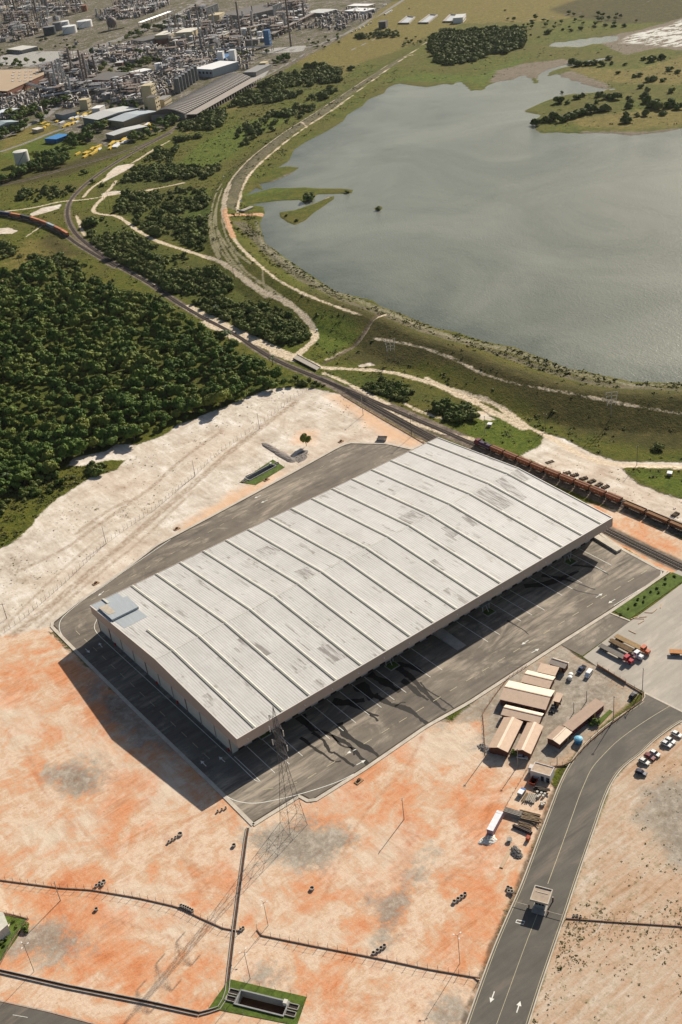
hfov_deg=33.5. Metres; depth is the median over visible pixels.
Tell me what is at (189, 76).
silo
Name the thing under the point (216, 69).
industrial building
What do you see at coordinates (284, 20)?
process column
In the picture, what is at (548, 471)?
hopper wagon
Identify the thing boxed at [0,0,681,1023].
ground
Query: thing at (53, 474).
shrub
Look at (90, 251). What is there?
railway track
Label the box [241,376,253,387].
broadleaf tree
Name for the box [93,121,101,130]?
street tree
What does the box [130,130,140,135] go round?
street tree
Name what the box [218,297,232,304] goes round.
shrub
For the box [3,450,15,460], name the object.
broadleaf tree
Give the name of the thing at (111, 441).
broadleaf tree
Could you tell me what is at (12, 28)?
process structure
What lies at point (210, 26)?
process column
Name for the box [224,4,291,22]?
industrial building
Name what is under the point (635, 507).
gondola wagon
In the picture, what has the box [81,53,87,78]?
process column
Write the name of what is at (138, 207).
shrub
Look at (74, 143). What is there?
street tree
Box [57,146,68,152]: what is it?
street tree
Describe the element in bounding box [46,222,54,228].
box wagon
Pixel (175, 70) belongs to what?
plant building
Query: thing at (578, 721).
site shed
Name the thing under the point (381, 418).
fence
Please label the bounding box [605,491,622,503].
hopper wagon
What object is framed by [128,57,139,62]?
plant building
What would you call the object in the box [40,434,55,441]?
broadleaf tree
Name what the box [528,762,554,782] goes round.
block building
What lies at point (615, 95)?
shrub
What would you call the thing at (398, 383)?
shrub
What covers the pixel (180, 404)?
broadleaf tree
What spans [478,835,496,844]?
sand heap
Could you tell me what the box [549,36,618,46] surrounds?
pond
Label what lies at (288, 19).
process column
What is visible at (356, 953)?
fence
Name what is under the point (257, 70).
industrial building
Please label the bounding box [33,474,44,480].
shrub
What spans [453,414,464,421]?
shrub
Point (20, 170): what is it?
street tree
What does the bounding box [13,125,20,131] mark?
street tree
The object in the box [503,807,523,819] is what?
pipe stack
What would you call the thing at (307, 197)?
shrub
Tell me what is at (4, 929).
office building
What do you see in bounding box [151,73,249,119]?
arched hall
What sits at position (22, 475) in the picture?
broadleaf tree
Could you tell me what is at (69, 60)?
process column
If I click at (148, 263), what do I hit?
shrub
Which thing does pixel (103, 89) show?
plant building
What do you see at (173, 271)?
shrub
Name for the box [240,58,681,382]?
lake
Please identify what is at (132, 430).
broadleaf tree
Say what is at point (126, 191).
shrub
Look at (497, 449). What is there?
hopper wagon
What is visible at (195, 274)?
shrub
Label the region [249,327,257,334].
shrub
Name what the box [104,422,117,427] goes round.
broadleaf tree
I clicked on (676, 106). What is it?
shrub
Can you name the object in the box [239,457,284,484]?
drainage basin
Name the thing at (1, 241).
shrub
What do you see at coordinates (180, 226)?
shrub
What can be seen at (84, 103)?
industrial building
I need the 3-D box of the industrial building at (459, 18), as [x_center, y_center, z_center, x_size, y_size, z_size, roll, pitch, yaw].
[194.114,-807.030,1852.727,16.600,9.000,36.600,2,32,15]
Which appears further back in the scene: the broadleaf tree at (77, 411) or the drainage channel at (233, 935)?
the broadleaf tree at (77, 411)
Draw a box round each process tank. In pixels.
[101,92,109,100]
[241,28,246,34]
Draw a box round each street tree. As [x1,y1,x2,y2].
[0,127,8,135]
[0,175,7,181]
[6,172,14,179]
[10,164,20,169]
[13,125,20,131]
[16,167,26,173]
[20,121,27,128]
[27,161,36,170]
[32,152,40,157]
[36,114,43,118]
[41,99,49,104]
[43,149,51,155]
[43,157,51,162]
[52,155,60,162]
[55,157,65,165]
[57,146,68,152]
[59,95,68,103]
[60,154,70,162]
[66,137,76,142]
[70,141,78,145]
[77,133,85,142]
[81,127,88,132]
[83,132,92,141]
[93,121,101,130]
[98,123,105,129]
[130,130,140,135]
[156,120,166,125]
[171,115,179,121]
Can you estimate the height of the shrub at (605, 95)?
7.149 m
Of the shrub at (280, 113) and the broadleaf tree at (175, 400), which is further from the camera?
the shrub at (280, 113)
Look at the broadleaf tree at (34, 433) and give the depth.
676.43 m
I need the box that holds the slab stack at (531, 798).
[525,792,536,803]
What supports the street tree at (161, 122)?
on the ground at (100, 778)
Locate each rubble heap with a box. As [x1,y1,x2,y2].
[477,744,490,753]
[509,845,522,858]
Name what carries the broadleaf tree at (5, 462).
on the ground at (100, 778)
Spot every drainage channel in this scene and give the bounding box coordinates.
[0,969,199,1015]
[199,827,249,1015]
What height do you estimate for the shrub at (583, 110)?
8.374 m
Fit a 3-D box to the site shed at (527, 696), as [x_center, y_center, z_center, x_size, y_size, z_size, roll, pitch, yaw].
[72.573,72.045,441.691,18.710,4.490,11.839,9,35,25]
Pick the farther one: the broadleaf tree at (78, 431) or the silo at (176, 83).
the silo at (176, 83)
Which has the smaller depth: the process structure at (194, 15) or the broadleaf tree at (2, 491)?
the broadleaf tree at (2, 491)
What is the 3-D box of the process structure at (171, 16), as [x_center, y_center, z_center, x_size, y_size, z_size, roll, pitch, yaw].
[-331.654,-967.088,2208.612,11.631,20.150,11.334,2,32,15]
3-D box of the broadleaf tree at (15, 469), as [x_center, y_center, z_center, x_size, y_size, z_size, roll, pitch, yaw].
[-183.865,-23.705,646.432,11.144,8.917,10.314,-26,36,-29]
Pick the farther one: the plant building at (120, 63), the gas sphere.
the gas sphere
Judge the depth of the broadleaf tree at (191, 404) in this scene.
689.32 m
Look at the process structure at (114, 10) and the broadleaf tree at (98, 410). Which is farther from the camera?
the process structure at (114, 10)
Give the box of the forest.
[0,259,269,426]
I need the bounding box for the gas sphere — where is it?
[104,17,123,31]
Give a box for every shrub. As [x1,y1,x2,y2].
[0,240,10,246]
[6,245,17,252]
[17,193,25,199]
[17,486,32,494]
[18,490,28,497]
[20,922,29,933]
[21,187,31,192]
[28,479,41,486]
[29,487,42,495]
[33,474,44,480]
[40,184,49,192]
[47,470,58,478]
[53,251,64,257]
[53,478,64,483]
[70,259,79,263]
[71,264,82,270]
[80,169,88,173]
[80,220,88,226]
[85,467,93,473]
[86,217,98,225]
[86,228,96,236]
[86,460,94,467]
[89,276,95,282]
[90,468,105,476]
[97,462,107,467]
[104,250,122,258]
[116,204,125,209]
[120,188,131,194]
[120,258,130,264]
[126,257,138,264]
[128,251,139,257]
[130,166,139,171]
[134,205,144,210]
[134,265,141,270]
[139,249,150,257]
[140,238,148,243]
[142,260,154,267]
[145,215,155,219]
[146,171,153,176]
[147,165,157,171]
[147,225,162,235]
[147,253,161,260]
[147,265,156,270]
[150,209,165,215]
[154,263,163,269]
[156,276,164,282]
[158,218,166,224]
[159,280,172,289]
[162,273,172,279]
[165,172,176,178]
[165,284,176,291]
[170,268,180,277]
[173,287,181,292]
[174,135,183,140]
[175,278,184,285]
[176,121,185,126]
[177,224,187,230]
[177,268,186,273]
[180,280,193,289]
[181,216,194,223]
[182,275,191,280]
[185,171,194,177]
[186,221,197,226]
[186,238,195,242]
[189,166,198,171]
[189,230,199,238]
[193,271,200,276]
[195,214,206,222]
[195,276,203,283]
[196,117,204,123]
[203,120,217,124]
[204,116,215,120]
[204,264,219,276]
[207,282,221,288]
[208,124,215,129]
[210,273,218,278]
[213,119,223,126]
[213,287,227,294]
[214,330,226,338]
[215,294,224,298]
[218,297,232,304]
[219,302,228,307]
[221,281,234,289]
[221,314,230,318]
[224,276,233,280]
[228,311,235,316]
[235,321,245,326]
[236,315,245,319]
[237,323,250,329]
[241,98,251,105]
[242,121,251,127]
[245,127,254,133]
[246,305,258,311]
[246,313,260,320]
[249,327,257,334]
[255,128,263,133]
[255,301,267,308]
[255,325,265,335]
[261,306,271,312]
[264,331,275,336]
[266,109,276,115]
[267,96,274,102]
[268,315,281,321]
[270,323,277,330]
[274,334,291,342]
[276,111,285,116]
[276,322,289,331]
[285,310,293,315]
[291,333,304,340]
[293,330,302,335]
[297,379,308,385]
[302,193,313,200]
[303,332,311,339]
[307,103,315,108]
[319,92,328,97]
[370,382,380,389]
[394,381,403,387]
[398,388,409,395]
[431,400,446,410]
[440,397,450,402]
[443,410,452,417]
[443,414,449,420]
[445,59,453,64]
[446,401,458,410]
[453,410,470,419]
[453,411,465,417]
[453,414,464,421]
[456,401,468,408]
[461,407,477,411]
[467,56,477,61]
[467,409,480,419]
[472,51,479,56]
[479,51,486,57]
[510,749,516,755]
[518,41,524,47]
[529,118,540,124]
[540,116,550,121]
[543,29,551,33]
[548,111,557,119]
[553,96,564,102]
[556,113,570,121]
[567,109,580,118]
[568,58,576,64]
[572,60,582,65]
[572,94,582,98]
[579,108,587,114]
[584,102,596,111]
[588,717,600,725]
[589,59,598,63]
[595,91,603,95]
[598,60,606,65]
[599,103,611,110]
[600,93,611,97]
[607,92,622,99]
[619,114,631,122]
[624,102,632,107]
[626,98,633,103]
[639,92,648,97]
[641,94,651,102]
[641,109,648,115]
[646,99,659,106]
[647,55,657,60]
[650,75,657,81]
[650,442,664,450]
[652,102,663,108]
[658,53,665,58]
[658,110,667,114]
[664,98,674,107]
[665,66,673,70]
[672,102,681,109]
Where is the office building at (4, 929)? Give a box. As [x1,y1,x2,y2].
[0,912,10,940]
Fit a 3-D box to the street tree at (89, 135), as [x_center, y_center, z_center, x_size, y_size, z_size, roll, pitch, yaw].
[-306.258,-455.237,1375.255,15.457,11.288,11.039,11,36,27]
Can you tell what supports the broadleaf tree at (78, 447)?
on the ground at (100, 778)
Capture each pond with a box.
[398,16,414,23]
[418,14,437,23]
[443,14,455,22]
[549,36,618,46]
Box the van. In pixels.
[584,668,592,677]
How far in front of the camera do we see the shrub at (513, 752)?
417.43 m
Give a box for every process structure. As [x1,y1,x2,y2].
[7,11,18,21]
[7,23,17,34]
[9,21,22,32]
[13,31,24,39]
[15,10,24,15]
[23,1,32,10]
[29,22,40,31]
[38,63,47,73]
[52,84,63,97]
[60,51,72,61]
[63,66,70,74]
[65,79,80,91]
[66,3,77,13]
[70,68,79,75]
[72,81,87,91]
[88,57,100,66]
[89,81,105,89]
[110,6,119,13]
[117,82,132,92]
[123,83,140,88]
[126,86,137,92]
[149,2,157,9]
[158,60,170,68]
[164,68,173,76]
[166,10,173,19]
[167,35,176,44]
[176,38,188,49]
[189,6,198,17]
[195,38,204,46]
[199,4,207,16]
[201,20,211,32]
[208,34,218,41]
[219,36,231,42]
[220,15,230,25]
[228,35,240,46]
[229,29,239,41]
[241,17,249,26]
[241,26,253,32]
[260,18,274,29]
[269,24,282,34]
[275,10,286,22]
[286,16,294,25]
[292,0,304,8]
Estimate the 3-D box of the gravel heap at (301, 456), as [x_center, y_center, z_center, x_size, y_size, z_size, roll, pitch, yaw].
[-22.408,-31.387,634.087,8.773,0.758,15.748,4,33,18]
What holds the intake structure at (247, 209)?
in the lake
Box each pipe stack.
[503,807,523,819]
[512,824,532,834]
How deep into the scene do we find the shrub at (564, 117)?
1192.68 m
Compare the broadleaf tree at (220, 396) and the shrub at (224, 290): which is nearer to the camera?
the broadleaf tree at (220, 396)
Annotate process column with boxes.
[46,71,52,86]
[50,61,56,84]
[53,60,60,82]
[58,58,63,82]
[66,47,72,72]
[66,75,72,95]
[77,50,83,76]
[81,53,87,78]
[91,55,96,74]
[198,33,202,49]
[208,21,212,33]
[235,1,241,37]
[283,12,286,25]
[284,0,291,46]
[301,2,305,21]
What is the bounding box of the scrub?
[0,24,527,517]
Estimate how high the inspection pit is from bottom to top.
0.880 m
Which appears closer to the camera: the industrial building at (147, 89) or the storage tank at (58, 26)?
the industrial building at (147, 89)
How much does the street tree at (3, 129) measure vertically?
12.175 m
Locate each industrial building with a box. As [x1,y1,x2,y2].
[0,69,44,96]
[0,108,18,117]
[0,120,18,131]
[6,45,37,53]
[32,127,43,132]
[44,133,66,143]
[54,110,77,119]
[78,98,91,109]
[81,72,132,85]
[83,106,138,124]
[91,105,104,112]
[106,125,147,139]
[108,109,154,127]
[130,68,152,73]
[131,34,155,43]
[141,83,156,109]
[146,95,160,110]
[154,30,177,42]
[154,38,167,44]
[159,95,171,107]
[175,27,200,40]
[197,61,238,77]
[208,12,224,23]
[215,53,228,61]
[216,51,224,60]
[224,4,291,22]
[228,49,236,60]
[243,64,271,76]
[263,29,271,46]
[309,9,337,16]
[344,8,376,14]
[347,4,374,8]
[378,20,387,28]
[453,14,465,23]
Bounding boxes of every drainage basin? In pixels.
[208,976,306,1023]
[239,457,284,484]
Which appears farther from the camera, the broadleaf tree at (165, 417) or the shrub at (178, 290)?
the shrub at (178, 290)
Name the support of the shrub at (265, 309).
on the ground at (100, 778)
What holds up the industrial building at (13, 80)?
on the ground at (100, 778)
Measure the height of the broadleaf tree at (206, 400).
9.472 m
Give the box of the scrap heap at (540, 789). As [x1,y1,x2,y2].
[533,786,549,793]
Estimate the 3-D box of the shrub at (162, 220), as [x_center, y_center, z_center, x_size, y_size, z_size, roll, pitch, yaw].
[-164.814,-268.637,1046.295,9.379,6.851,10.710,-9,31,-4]
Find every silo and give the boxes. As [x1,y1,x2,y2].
[173,77,180,93]
[176,75,183,91]
[179,73,186,89]
[182,71,189,87]
[185,69,192,84]
[188,67,195,82]
[191,65,198,80]
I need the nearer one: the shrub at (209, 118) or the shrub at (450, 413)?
the shrub at (450, 413)
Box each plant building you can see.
[0,36,11,41]
[42,17,52,23]
[94,87,108,95]
[98,46,107,54]
[115,59,125,65]
[125,97,143,104]
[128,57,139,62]
[165,23,182,27]
[172,68,184,76]
[204,45,213,48]
[205,41,220,48]
[242,39,259,44]
[252,37,263,41]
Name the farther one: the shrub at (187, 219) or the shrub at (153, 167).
the shrub at (153, 167)
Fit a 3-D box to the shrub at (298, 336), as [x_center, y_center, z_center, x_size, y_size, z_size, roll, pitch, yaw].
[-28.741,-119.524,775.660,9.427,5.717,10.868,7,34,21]
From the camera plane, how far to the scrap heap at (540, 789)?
401.35 m
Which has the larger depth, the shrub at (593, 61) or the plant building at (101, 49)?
the plant building at (101, 49)
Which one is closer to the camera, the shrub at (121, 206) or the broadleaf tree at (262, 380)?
the broadleaf tree at (262, 380)
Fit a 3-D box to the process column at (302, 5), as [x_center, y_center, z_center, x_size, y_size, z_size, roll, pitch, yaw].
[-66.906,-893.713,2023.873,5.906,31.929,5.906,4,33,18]
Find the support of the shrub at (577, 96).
on the ground at (100, 778)
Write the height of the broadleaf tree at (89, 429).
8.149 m
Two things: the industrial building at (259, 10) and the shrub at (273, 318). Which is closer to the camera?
the shrub at (273, 318)
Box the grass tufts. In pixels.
[0,29,681,546]
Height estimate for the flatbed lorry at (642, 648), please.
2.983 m
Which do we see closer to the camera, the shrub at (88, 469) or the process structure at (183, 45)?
the shrub at (88, 469)
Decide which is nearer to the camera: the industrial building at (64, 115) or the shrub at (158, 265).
the shrub at (158, 265)
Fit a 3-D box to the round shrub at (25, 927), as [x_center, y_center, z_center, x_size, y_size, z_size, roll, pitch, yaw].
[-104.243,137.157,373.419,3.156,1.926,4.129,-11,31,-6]
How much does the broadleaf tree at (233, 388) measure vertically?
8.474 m
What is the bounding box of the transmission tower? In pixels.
[268,708,306,832]
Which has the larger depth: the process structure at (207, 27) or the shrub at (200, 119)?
the process structure at (207, 27)
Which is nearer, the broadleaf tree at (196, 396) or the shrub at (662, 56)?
the broadleaf tree at (196, 396)
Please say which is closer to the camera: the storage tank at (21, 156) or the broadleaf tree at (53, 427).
the broadleaf tree at (53, 427)
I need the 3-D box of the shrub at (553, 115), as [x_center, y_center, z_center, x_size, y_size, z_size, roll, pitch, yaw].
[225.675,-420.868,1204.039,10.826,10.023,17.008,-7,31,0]
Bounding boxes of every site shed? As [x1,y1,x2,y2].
[488,717,522,756]
[499,680,554,714]
[501,705,543,724]
[515,722,542,758]
[521,670,554,689]
[537,663,558,679]
[546,726,571,748]
[549,658,568,672]
[553,692,562,706]
[563,698,604,735]
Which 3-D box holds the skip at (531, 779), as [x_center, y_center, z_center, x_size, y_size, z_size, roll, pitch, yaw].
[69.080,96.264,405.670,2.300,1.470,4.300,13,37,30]
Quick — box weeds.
[0,392,681,1023]
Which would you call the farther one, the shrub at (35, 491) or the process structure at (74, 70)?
the process structure at (74, 70)
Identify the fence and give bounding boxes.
[0,877,239,931]
[0,909,27,918]
[0,917,27,964]
[4,474,194,630]
[197,386,310,469]
[256,926,479,978]
[342,393,423,443]
[482,664,526,739]
[552,682,642,766]
[566,915,681,926]
[597,664,625,682]
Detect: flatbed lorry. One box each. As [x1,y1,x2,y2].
[598,643,633,664]
[609,642,643,660]
[614,634,650,654]
[669,649,681,655]
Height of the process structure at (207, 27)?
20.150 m
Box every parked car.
[516,754,527,759]
[549,704,555,712]
[628,691,637,698]
[635,768,647,775]
[638,757,649,765]
[643,752,655,760]
[648,749,660,757]
[660,739,672,747]
[664,736,675,744]
[670,730,681,737]
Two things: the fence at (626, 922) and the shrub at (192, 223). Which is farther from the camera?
the shrub at (192, 223)
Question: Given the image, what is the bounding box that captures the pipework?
[0,0,377,119]
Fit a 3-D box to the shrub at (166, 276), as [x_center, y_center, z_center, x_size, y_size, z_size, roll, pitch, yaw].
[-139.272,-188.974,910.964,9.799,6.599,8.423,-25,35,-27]
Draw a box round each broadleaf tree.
[0,428,5,436]
[0,440,7,450]
[0,449,7,459]
[0,459,10,467]
[0,462,7,472]
[0,477,5,487]
[0,487,6,496]
[3,427,18,439]
[3,441,17,449]
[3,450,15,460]
[4,474,13,486]
[7,462,27,475]
[9,434,19,444]
[9,460,20,465]
[12,444,25,454]
[12,469,31,485]
[13,430,28,442]
[13,454,21,459]
[15,424,24,431]
[19,441,31,453]
[20,454,35,466]
[23,413,36,429]
[26,441,52,455]
[26,467,38,475]
[28,429,42,441]
[28,453,39,462]
[35,462,44,473]
[37,421,52,431]
[37,430,51,441]
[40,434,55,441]
[40,449,56,462]
[41,460,58,473]
[45,441,54,446]
[48,457,61,462]
[49,424,59,431]
[50,437,59,449]
[52,424,71,437]
[53,440,61,446]
[56,443,72,462]
[59,437,82,445]
[61,408,73,413]
[64,414,77,423]
[67,417,88,434]
[67,440,87,456]
[70,425,88,438]
[71,406,86,416]
[76,413,86,419]
[84,436,99,449]
[86,416,96,426]
[87,424,91,433]
[91,413,110,427]
[92,427,103,433]
[92,431,100,439]
[93,407,102,414]
[97,438,106,446]
[98,427,110,438]
[102,404,108,409]
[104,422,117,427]
[104,436,117,447]
[106,428,121,437]
[108,409,124,423]
[109,425,127,435]
[115,394,135,407]
[118,420,127,424]
[121,424,142,440]
[123,407,137,416]
[130,416,138,423]
[131,400,142,414]
[136,422,149,434]
[141,392,151,400]
[141,402,155,410]
[141,410,150,415]
[141,413,155,424]
[142,395,159,411]
[150,411,161,420]
[155,400,168,410]
[159,420,166,427]
[160,414,172,423]
[167,384,186,396]
[168,396,183,405]
[170,410,181,418]
[173,399,186,414]
[184,398,200,413]
[185,387,197,393]
[185,394,203,408]
[197,407,205,412]
[200,387,209,395]
[201,393,214,406]
[204,383,221,393]
[205,381,213,386]
[209,386,222,392]
[210,389,228,406]
[221,380,231,388]
[221,388,232,399]
[227,375,239,384]
[229,384,240,394]
[235,381,247,390]
[237,390,247,397]
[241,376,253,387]
[254,376,270,384]
[259,384,267,389]
[264,380,276,389]
[269,366,282,378]
[279,379,287,384]
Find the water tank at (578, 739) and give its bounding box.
[574,735,582,744]
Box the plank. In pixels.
[500,845,512,867]
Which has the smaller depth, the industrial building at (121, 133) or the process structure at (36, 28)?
the industrial building at (121, 133)
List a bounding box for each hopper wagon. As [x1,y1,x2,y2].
[490,445,504,456]
[503,450,518,461]
[516,456,531,467]
[530,462,546,473]
[544,467,560,479]
[559,473,575,485]
[574,479,590,491]
[589,485,606,497]
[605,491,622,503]
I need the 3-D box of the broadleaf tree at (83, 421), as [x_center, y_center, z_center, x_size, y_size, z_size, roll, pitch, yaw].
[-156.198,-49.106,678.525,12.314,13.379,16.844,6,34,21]
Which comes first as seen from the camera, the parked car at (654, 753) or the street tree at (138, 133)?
the parked car at (654, 753)
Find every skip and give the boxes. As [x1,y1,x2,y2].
[377,436,386,440]
[529,776,538,785]
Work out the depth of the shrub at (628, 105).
1211.73 m
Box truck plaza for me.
[583,570,681,709]
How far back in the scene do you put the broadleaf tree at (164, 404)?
699.22 m
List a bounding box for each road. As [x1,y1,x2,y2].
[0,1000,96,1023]
[466,692,681,1023]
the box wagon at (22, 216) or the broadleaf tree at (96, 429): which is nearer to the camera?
the broadleaf tree at (96, 429)
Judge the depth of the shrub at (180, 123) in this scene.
1388.35 m
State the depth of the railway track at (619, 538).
536.55 m
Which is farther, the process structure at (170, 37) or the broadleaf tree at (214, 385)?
the process structure at (170, 37)
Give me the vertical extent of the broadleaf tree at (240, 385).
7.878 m
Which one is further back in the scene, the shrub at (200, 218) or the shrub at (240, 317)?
the shrub at (200, 218)
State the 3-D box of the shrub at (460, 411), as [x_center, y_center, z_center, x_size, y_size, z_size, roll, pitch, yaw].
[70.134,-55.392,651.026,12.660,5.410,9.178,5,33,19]
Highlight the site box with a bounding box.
[517,787,525,796]
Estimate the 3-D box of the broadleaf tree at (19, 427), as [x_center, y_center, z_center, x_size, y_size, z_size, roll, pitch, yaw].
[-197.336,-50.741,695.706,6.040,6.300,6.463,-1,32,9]
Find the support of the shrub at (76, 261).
on the ground at (100, 778)
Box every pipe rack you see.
[25,82,54,93]
[41,80,140,100]
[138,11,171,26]
[177,23,267,49]
[203,45,273,55]
[271,13,315,36]
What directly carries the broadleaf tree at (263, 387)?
on the ground at (100, 778)
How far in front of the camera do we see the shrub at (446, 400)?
666.81 m
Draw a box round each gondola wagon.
[622,500,646,514]
[645,510,669,524]
[668,519,681,529]
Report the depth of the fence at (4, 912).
379.27 m
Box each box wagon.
[0,211,10,215]
[9,212,20,217]
[20,214,30,219]
[30,216,38,222]
[38,219,46,225]
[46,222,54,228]
[53,225,61,231]
[60,229,68,235]
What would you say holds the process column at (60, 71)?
on the ground at (100, 778)
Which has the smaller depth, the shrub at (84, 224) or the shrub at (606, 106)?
the shrub at (84, 224)
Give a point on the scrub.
(452, 40)
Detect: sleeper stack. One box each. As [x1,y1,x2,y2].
[594,481,603,486]
[670,511,679,516]
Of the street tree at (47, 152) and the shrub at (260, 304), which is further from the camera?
the street tree at (47, 152)
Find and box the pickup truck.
[576,664,586,672]
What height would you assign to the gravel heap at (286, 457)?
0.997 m
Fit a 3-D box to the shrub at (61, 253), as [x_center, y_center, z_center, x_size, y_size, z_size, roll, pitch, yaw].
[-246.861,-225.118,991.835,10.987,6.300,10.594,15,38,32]
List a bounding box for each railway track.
[0,55,305,184]
[0,215,116,266]
[66,133,681,565]
[319,377,681,532]
[346,391,681,570]
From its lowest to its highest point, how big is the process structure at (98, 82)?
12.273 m
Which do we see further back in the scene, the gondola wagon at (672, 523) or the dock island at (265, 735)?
the gondola wagon at (672, 523)
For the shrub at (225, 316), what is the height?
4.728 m
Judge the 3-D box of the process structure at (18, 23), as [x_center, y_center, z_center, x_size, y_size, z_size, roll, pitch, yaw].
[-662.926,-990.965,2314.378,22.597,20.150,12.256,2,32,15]
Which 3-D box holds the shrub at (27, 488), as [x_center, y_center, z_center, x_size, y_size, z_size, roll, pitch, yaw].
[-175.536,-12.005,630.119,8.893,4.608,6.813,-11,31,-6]
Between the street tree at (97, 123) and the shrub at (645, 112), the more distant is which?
the street tree at (97, 123)
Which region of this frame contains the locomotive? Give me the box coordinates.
[473,438,491,450]
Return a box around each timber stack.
[516,820,532,830]
[519,809,541,826]
[521,793,527,802]
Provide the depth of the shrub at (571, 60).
1441.59 m
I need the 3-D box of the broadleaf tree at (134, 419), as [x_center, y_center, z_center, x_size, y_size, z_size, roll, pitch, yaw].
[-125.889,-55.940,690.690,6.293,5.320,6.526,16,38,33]
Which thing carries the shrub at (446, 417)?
on the ground at (100, 778)
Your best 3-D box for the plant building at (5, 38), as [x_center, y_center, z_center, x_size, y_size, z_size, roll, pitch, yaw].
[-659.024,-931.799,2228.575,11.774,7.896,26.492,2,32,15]
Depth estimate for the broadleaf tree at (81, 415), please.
693.84 m
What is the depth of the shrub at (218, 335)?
793.25 m
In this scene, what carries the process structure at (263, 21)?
on the ground at (100, 778)
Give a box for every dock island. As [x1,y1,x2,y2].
[259,731,271,739]
[384,657,399,670]
[479,601,495,616]
[563,552,577,565]
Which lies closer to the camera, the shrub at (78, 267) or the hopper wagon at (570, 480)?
the hopper wagon at (570, 480)
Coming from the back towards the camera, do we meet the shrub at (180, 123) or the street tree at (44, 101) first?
the street tree at (44, 101)
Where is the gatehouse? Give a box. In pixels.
[530,885,552,915]
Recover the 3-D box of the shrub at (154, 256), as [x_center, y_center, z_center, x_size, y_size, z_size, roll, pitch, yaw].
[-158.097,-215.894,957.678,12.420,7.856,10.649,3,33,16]
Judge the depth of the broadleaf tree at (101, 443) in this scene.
664.78 m
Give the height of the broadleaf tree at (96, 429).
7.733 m
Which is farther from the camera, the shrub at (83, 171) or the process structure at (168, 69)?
the process structure at (168, 69)
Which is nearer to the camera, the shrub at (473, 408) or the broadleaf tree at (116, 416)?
the shrub at (473, 408)
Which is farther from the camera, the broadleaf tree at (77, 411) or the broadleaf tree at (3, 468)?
the broadleaf tree at (77, 411)
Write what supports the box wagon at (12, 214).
on the railway track at (90, 251)
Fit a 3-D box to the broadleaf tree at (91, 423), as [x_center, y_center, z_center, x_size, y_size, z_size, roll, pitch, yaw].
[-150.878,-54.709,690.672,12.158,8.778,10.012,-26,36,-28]
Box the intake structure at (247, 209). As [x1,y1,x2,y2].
[237,206,253,212]
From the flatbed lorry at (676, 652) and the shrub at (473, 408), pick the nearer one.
the flatbed lorry at (676, 652)
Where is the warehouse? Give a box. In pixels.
[90,437,621,753]
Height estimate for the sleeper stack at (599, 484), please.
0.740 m
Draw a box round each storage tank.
[13,149,29,164]
[42,25,55,35]
[52,22,61,30]
[59,20,68,25]
[62,24,76,33]
[76,19,92,27]
[81,5,87,11]
[154,62,162,71]
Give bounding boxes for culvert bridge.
[293,354,320,370]
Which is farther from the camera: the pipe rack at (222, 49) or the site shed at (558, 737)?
the pipe rack at (222, 49)
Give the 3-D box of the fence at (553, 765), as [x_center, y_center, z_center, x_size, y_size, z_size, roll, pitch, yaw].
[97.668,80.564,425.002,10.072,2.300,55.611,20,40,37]
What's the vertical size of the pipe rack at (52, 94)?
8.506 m
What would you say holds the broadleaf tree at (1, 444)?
on the ground at (100, 778)
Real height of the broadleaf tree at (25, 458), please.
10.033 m
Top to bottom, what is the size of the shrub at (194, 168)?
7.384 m
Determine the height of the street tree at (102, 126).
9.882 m
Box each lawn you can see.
[0,914,28,960]
[597,710,612,726]
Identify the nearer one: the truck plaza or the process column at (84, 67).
the truck plaza
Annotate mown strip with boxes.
[609,571,681,620]
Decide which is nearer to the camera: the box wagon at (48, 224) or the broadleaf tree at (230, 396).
the broadleaf tree at (230, 396)
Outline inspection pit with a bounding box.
[354,777,363,784]
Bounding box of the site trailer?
[487,810,502,835]
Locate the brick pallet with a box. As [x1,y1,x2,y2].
[525,835,530,841]
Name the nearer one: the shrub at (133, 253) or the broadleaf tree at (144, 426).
the broadleaf tree at (144, 426)
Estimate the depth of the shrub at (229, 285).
873.36 m
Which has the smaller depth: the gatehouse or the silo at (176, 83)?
the gatehouse
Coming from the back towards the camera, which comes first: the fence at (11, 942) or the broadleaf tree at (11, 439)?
the broadleaf tree at (11, 439)
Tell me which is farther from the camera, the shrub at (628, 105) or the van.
the shrub at (628, 105)
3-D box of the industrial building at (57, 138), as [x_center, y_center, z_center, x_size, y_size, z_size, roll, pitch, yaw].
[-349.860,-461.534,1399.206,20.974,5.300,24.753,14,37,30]
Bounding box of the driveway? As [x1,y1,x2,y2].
[561,614,629,655]
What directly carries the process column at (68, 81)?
on the ground at (100, 778)
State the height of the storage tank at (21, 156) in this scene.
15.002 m
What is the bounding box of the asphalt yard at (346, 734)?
[50,442,666,825]
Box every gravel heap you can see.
[261,443,295,462]
[293,450,308,462]
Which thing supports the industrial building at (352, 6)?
on the ground at (100, 778)
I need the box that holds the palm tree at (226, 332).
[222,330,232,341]
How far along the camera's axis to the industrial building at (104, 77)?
1710.89 m
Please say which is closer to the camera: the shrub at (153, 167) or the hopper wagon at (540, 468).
the hopper wagon at (540, 468)
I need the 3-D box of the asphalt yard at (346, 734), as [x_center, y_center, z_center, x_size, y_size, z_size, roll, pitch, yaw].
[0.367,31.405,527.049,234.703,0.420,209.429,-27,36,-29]
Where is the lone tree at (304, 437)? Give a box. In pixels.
[300,433,311,445]
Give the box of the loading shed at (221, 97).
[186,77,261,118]
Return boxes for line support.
[385,339,394,360]
[606,391,617,416]
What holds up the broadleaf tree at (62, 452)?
on the ground at (100, 778)
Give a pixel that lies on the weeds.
(594, 884)

